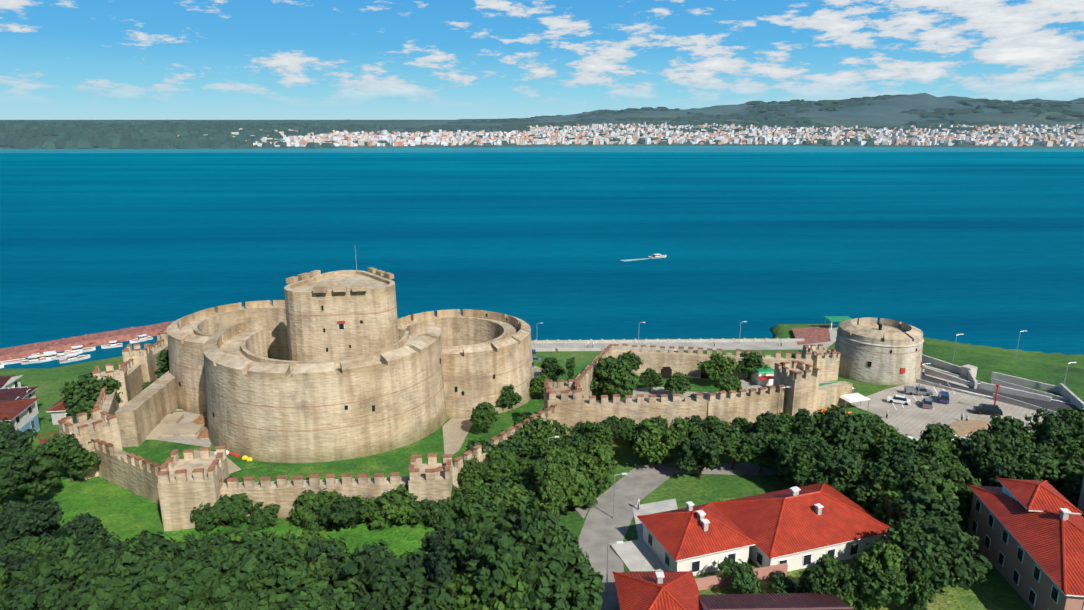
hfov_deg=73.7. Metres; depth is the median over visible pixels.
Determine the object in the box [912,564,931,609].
tall tree
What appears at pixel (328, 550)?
tall tree
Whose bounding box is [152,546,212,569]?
tree
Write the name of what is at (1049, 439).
round tree
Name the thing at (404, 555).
round tree
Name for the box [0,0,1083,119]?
sky
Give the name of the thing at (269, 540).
tall tree
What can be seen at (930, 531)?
round tree
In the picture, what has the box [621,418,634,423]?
round tree
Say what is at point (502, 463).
round tree
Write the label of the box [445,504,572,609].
tree
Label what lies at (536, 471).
tall tree
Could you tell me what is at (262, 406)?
castle lobe
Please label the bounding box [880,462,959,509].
round tree
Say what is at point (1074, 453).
tall tree
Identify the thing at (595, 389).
round tree
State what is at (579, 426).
round tree
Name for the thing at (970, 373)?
retaining wall
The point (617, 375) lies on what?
round tree
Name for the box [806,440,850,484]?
round tree
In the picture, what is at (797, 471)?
round tree
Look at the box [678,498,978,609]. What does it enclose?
lawn
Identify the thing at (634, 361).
round tree
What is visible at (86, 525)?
tree
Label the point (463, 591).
round tree
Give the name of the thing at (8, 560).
tree
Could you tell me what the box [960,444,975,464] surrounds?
round tree
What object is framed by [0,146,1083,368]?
sea water
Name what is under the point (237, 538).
round tree
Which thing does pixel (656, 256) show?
sea boat
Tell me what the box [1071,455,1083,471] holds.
tree
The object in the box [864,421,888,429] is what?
round tree
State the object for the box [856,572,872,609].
tall tree
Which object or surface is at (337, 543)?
round tree
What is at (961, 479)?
round tree
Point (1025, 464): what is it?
tall tree
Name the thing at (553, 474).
tall tree
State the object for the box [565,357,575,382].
tall tree
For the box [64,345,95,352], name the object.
bw boat
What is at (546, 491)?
tall tree
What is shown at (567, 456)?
round tree
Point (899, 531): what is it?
tree
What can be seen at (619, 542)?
lamp posts
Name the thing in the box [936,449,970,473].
round tree
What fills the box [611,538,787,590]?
house terrace wall
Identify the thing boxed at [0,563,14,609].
tall tree
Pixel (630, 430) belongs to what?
round tree
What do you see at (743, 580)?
tree
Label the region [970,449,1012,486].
round tree
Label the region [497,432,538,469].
round tree
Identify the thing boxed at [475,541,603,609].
tree
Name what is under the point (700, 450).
round tree
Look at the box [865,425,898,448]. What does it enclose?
round tree
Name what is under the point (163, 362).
round tree
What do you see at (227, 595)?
tree
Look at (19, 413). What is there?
blue harbour house
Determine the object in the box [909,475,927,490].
tall tree
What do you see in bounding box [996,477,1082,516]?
roof
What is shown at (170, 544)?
round tree
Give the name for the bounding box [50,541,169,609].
tree
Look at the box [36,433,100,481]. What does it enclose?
round tree
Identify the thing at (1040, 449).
tree
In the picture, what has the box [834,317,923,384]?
round tower sari kule
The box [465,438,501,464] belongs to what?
round tree
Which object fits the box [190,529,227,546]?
tree
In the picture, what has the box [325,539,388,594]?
tree
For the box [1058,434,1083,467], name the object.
tree
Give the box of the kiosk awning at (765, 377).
[757,376,773,378]
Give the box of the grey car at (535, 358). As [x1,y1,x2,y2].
[532,356,541,360]
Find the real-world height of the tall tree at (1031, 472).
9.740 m
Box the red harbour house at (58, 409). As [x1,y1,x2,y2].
[45,398,89,424]
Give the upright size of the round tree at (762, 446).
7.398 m
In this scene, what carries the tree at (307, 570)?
on the hillside ground at (994, 590)
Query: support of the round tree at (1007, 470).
on the hillside ground at (994, 590)
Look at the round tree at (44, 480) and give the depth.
100.76 m
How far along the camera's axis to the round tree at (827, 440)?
109.28 m
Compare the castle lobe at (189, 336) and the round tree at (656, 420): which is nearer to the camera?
the round tree at (656, 420)
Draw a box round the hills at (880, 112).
[0,93,1083,148]
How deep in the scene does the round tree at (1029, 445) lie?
105.35 m
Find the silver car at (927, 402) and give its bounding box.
[922,398,932,408]
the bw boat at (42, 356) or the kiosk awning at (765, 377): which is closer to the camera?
the kiosk awning at (765, 377)
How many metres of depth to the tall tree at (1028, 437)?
109.20 m
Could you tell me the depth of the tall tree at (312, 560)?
69.96 m
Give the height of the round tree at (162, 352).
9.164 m
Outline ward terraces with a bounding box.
[146,409,208,439]
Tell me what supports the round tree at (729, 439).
on the hillside ground at (994, 590)
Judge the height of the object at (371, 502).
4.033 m
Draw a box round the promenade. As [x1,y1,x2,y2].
[531,325,838,351]
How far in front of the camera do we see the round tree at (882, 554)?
76.97 m
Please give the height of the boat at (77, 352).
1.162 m
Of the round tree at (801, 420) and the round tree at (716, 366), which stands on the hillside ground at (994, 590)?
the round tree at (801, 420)
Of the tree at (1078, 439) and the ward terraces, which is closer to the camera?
the tree at (1078, 439)
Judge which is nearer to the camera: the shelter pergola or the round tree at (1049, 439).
the round tree at (1049, 439)
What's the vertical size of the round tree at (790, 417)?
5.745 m
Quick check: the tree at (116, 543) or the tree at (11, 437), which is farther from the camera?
the tree at (11, 437)
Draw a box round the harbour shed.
[0,375,22,388]
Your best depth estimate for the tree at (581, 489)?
97.86 m
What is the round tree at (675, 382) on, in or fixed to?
on the castle ward ground at (451, 436)
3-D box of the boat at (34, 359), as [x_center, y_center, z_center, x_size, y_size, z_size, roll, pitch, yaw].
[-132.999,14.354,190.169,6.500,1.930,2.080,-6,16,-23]
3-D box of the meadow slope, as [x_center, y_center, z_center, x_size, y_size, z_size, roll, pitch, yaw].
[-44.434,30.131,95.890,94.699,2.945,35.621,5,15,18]
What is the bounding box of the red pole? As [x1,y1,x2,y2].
[994,384,999,404]
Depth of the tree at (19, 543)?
81.65 m
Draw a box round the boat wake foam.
[621,258,649,261]
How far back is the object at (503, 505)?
95.20 m
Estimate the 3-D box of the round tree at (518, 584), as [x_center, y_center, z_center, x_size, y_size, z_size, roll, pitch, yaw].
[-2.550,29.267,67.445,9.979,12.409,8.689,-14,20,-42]
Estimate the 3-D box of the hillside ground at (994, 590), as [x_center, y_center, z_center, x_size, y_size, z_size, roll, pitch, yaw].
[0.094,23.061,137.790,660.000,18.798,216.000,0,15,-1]
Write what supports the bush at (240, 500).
on the hillside ground at (994, 590)
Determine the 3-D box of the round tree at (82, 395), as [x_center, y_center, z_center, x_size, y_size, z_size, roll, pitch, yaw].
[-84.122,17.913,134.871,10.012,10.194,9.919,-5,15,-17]
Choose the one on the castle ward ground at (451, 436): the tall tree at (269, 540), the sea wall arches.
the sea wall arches
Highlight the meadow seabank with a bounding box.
[922,342,1083,401]
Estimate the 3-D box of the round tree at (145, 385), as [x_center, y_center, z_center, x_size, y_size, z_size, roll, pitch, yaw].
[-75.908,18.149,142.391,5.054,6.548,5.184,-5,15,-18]
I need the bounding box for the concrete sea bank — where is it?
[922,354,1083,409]
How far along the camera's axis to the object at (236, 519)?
93.45 m
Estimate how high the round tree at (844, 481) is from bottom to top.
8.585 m
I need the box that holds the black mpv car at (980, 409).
[973,403,1002,415]
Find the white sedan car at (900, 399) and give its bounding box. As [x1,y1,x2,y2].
[887,395,910,404]
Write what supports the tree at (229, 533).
on the hillside ground at (994, 590)
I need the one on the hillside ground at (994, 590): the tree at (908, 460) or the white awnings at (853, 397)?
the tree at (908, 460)
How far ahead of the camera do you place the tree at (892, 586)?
73.50 m
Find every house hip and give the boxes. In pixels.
[637,501,756,575]
[710,482,889,571]
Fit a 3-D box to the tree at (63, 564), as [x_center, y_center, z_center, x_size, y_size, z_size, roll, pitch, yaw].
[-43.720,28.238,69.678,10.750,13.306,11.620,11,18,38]
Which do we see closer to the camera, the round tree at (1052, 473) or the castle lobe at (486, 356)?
the round tree at (1052, 473)
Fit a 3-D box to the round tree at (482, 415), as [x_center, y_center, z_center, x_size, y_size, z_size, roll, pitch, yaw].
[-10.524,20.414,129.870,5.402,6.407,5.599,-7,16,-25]
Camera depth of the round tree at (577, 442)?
109.66 m
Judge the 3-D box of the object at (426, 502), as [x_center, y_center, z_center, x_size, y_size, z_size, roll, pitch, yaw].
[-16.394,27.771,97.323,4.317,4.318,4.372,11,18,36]
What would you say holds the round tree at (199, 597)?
on the hillside ground at (994, 590)
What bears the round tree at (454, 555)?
on the hillside ground at (994, 590)
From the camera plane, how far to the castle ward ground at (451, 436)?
124.10 m
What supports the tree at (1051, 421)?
on the hillside ground at (994, 590)
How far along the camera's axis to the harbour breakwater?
203.62 m
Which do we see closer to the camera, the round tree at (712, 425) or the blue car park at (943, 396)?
the round tree at (712, 425)
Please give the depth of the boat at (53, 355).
191.99 m
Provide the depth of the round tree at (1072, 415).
116.86 m
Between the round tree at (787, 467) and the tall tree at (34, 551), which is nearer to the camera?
the tall tree at (34, 551)
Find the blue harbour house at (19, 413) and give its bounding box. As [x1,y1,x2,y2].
[0,397,39,432]
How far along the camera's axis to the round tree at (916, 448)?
103.96 m
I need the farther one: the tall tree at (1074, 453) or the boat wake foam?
the boat wake foam
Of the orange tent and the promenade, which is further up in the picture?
the promenade
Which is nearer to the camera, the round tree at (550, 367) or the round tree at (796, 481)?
the round tree at (796, 481)
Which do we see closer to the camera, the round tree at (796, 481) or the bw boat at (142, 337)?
the round tree at (796, 481)
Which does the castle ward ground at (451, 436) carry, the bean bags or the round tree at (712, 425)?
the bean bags
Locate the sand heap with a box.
[949,420,991,436]
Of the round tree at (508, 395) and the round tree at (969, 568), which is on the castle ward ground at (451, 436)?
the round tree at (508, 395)
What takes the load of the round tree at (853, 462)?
on the hillside ground at (994, 590)
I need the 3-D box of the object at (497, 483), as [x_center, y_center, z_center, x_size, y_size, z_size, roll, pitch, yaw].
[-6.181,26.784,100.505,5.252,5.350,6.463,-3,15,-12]
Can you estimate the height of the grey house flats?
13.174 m
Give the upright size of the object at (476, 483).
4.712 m
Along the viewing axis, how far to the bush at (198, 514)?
93.57 m
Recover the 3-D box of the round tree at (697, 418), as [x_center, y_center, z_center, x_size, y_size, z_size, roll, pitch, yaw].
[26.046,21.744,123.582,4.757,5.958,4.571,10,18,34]
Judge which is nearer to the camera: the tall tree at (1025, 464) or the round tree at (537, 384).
the tall tree at (1025, 464)
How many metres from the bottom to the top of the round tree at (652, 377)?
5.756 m
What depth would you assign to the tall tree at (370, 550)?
68.26 m
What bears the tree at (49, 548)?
on the hillside ground at (994, 590)
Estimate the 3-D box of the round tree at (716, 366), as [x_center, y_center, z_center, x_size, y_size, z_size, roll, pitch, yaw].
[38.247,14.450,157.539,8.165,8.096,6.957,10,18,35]
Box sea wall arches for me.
[661,367,707,378]
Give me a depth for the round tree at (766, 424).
119.96 m
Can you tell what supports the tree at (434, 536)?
on the hillside ground at (994, 590)
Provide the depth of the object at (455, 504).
96.63 m
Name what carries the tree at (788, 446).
on the hillside ground at (994, 590)
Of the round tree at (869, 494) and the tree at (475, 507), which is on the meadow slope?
the tree at (475, 507)
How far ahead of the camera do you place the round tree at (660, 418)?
128.23 m
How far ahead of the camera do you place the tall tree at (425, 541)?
80.84 m
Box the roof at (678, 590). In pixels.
[613,570,702,609]
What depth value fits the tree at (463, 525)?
80.81 m
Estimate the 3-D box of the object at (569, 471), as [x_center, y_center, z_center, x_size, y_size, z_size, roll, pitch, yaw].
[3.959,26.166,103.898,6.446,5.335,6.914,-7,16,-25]
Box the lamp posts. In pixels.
[538,321,1076,595]
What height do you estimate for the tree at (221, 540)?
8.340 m
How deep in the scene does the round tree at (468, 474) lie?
102.63 m
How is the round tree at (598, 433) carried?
on the hillside ground at (994, 590)
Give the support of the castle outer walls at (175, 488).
on the castle ward ground at (451, 436)
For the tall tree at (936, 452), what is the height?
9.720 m
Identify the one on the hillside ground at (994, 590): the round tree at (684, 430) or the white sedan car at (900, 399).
the round tree at (684, 430)
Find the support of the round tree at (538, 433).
on the hillside ground at (994, 590)
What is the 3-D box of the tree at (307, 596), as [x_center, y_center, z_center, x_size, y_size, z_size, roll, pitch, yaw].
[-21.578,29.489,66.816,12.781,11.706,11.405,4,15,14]
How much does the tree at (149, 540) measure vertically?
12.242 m
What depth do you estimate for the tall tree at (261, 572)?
64.19 m
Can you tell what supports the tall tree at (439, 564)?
on the hillside ground at (994, 590)
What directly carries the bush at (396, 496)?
on the hillside ground at (994, 590)
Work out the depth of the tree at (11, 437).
107.27 m
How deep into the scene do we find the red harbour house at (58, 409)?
134.97 m
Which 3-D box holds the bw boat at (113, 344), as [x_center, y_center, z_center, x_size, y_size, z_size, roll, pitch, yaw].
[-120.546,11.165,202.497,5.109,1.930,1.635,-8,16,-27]
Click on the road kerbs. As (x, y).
(1004, 399)
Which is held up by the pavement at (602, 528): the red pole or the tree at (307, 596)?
the red pole
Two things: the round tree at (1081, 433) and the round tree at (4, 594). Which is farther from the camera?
the round tree at (1081, 433)
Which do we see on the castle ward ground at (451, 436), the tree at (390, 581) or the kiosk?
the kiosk
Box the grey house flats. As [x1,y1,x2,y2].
[1077,459,1083,516]
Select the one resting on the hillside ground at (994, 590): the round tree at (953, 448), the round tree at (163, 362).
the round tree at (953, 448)
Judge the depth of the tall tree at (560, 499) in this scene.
89.30 m
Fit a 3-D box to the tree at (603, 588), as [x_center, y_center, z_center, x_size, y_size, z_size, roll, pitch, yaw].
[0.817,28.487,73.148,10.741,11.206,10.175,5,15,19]
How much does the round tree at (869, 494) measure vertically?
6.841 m
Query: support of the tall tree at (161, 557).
on the hillside ground at (994, 590)
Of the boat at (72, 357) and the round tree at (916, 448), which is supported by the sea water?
the boat at (72, 357)
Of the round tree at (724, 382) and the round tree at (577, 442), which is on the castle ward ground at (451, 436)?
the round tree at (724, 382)
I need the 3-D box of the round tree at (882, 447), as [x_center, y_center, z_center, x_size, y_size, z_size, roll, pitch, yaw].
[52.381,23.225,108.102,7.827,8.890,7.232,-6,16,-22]
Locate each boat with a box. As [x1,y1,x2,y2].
[0,358,24,364]
[21,355,51,363]
[39,350,62,357]
[44,352,69,359]
[59,353,90,363]
[60,350,81,353]
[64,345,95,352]
[101,340,122,348]
[129,334,152,343]
[649,254,665,258]
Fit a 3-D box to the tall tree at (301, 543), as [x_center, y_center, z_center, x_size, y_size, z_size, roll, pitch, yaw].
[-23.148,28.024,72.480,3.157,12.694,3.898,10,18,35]
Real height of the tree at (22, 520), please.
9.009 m
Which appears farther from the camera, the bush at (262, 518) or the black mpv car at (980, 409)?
the black mpv car at (980, 409)
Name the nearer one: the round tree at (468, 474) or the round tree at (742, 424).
the round tree at (468, 474)
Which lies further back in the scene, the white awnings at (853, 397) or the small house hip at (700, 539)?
the white awnings at (853, 397)
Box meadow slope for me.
[2,463,483,556]
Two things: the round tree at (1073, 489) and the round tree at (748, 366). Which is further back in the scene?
the round tree at (748, 366)
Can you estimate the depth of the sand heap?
131.94 m
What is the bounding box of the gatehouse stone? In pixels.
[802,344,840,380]
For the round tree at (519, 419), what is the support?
on the hillside ground at (994, 590)
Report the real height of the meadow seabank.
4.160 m
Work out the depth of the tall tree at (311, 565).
69.26 m
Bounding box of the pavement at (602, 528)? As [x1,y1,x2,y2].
[573,370,1079,609]
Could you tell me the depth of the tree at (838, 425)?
107.79 m
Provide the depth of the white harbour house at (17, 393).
137.53 m
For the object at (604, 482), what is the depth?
104.61 m
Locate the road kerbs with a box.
[916,366,1069,416]
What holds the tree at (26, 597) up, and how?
on the hillside ground at (994, 590)
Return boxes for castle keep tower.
[284,249,398,360]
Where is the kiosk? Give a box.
[751,366,773,384]
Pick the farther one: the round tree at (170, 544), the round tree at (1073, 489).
the round tree at (1073, 489)
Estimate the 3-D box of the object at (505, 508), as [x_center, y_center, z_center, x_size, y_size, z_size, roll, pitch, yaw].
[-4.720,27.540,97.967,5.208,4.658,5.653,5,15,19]
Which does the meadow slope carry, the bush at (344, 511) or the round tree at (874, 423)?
the bush at (344, 511)
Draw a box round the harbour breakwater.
[0,321,173,360]
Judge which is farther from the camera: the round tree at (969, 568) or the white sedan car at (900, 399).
the white sedan car at (900, 399)
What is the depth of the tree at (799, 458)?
103.53 m
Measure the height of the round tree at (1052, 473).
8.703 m
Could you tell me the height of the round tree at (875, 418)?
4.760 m
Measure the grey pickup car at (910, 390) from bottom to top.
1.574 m
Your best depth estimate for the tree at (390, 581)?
65.64 m
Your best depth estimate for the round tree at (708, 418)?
129.26 m
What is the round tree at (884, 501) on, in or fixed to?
on the hillside ground at (994, 590)
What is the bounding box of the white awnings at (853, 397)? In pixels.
[839,381,869,410]
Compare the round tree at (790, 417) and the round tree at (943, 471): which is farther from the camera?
the round tree at (790, 417)
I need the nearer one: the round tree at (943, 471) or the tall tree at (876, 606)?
the tall tree at (876, 606)
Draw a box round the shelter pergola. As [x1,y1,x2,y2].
[824,316,851,329]
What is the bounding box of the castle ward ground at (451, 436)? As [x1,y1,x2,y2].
[122,354,836,481]
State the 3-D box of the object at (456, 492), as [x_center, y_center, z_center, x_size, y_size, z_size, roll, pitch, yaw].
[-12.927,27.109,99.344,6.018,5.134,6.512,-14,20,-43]
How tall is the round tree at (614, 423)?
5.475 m
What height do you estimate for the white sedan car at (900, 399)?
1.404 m
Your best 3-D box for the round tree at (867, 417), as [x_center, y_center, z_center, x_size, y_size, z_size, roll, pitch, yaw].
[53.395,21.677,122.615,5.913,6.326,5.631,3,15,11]
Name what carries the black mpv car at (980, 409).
on the pavement at (602, 528)
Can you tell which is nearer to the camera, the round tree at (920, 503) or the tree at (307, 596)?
the tree at (307, 596)
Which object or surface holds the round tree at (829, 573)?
on the hillside ground at (994, 590)
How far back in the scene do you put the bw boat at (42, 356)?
193.14 m
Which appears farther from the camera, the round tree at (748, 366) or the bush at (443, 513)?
the round tree at (748, 366)
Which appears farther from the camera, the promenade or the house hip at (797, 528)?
the promenade
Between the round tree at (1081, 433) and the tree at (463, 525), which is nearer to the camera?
the tree at (463, 525)
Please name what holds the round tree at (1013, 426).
on the hillside ground at (994, 590)
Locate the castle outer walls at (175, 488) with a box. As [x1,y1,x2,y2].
[58,329,852,531]
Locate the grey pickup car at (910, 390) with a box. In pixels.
[904,386,932,395]
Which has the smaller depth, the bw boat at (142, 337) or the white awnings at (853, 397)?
the white awnings at (853, 397)
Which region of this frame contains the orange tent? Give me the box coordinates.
[816,406,851,413]
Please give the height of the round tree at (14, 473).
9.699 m
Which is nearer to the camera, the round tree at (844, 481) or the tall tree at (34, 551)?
the tall tree at (34, 551)
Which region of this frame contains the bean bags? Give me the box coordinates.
[214,450,252,461]
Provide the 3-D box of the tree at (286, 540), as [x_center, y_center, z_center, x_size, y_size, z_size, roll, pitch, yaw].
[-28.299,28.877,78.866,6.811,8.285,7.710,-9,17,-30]
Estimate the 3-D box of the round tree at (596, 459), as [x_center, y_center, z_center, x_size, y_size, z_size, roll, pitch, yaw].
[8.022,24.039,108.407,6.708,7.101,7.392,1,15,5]
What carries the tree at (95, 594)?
on the hillside ground at (994, 590)
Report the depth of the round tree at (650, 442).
112.27 m
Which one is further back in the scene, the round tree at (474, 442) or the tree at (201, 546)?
the round tree at (474, 442)
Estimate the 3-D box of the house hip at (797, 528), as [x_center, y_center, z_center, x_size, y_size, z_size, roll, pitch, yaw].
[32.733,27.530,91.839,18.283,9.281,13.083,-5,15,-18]
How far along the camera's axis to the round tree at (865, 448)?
108.09 m
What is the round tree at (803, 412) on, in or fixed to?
on the hillside ground at (994, 590)
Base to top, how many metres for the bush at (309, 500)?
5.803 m
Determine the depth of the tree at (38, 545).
77.65 m
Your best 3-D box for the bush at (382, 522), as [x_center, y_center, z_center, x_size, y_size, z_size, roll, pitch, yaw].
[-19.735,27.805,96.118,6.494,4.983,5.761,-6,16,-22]
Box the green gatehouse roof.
[819,382,852,389]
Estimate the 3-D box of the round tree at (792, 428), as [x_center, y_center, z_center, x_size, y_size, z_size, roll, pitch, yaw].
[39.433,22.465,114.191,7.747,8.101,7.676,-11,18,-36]
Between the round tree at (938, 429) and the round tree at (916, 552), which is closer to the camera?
the round tree at (916, 552)
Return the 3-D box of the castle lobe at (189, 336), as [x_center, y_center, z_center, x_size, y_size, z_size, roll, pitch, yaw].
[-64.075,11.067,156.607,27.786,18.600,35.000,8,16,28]
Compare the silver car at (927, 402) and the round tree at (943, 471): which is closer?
the round tree at (943, 471)
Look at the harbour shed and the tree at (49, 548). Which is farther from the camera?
the harbour shed
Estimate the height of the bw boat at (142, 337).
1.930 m
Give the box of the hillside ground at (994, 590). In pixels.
[0,324,1083,609]
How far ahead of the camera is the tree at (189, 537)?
81.89 m
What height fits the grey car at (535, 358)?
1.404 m
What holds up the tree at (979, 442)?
on the hillside ground at (994, 590)
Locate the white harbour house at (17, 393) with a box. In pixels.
[0,386,38,413]
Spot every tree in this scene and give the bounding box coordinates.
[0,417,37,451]
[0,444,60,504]
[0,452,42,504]
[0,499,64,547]
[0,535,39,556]
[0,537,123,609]
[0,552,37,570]
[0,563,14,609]
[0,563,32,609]
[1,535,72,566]
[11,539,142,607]
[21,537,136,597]
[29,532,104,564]
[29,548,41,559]
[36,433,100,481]
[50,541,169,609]
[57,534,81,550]
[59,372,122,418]
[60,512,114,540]
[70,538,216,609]
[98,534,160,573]
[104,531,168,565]
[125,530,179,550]
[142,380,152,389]
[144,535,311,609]
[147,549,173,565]
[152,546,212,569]
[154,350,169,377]
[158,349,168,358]
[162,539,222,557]
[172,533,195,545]
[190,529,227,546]
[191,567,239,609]
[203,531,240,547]
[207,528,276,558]
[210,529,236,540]
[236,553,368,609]
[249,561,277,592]
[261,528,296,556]
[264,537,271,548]
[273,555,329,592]
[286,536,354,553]
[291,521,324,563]
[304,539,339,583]
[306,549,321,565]
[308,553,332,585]
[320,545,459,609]
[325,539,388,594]
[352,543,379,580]
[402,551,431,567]
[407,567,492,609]
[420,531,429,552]
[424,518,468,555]
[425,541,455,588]
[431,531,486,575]
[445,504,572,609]
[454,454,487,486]
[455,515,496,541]
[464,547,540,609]
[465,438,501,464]
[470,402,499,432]
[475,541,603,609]
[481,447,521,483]
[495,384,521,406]
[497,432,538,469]
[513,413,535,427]
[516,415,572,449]
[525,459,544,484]
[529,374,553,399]
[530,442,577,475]
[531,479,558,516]
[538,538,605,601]
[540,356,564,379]
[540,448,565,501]
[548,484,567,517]
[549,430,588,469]
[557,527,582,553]
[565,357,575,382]
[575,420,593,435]
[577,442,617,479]
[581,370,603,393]
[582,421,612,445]
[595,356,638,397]
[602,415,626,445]
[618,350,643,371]
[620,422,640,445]
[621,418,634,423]
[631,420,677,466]
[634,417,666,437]
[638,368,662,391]
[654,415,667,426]
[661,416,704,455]
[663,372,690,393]
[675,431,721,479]
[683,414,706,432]
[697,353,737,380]
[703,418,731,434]
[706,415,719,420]
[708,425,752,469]
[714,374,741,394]
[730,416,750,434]
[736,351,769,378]
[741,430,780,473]
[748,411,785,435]
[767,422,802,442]
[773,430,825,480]
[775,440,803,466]
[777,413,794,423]
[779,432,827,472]
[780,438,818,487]
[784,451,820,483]
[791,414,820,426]
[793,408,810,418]
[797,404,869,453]
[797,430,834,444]
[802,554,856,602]
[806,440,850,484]
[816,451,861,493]
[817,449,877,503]
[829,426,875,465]
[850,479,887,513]
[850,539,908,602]
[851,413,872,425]
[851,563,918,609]
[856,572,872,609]
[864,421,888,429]
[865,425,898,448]
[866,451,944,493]
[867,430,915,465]
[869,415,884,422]
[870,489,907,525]
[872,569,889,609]
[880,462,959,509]
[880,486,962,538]
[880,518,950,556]
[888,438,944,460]
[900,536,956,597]
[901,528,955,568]
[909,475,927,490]
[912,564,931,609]
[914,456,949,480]
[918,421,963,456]
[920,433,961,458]
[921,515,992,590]
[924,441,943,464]
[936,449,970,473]
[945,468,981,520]
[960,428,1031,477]
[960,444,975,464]
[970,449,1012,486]
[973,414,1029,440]
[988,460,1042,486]
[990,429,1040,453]
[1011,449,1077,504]
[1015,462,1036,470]
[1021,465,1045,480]
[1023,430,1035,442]
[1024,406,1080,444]
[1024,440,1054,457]
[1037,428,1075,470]
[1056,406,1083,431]
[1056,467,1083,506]
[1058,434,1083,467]
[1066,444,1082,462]
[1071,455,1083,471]
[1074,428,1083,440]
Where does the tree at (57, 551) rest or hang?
on the hillside ground at (994, 590)
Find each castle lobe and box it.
[167,300,288,414]
[203,322,446,462]
[397,309,534,418]
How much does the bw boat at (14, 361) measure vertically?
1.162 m
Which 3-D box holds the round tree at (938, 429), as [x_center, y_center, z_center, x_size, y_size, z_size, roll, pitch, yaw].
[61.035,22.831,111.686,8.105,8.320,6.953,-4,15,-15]

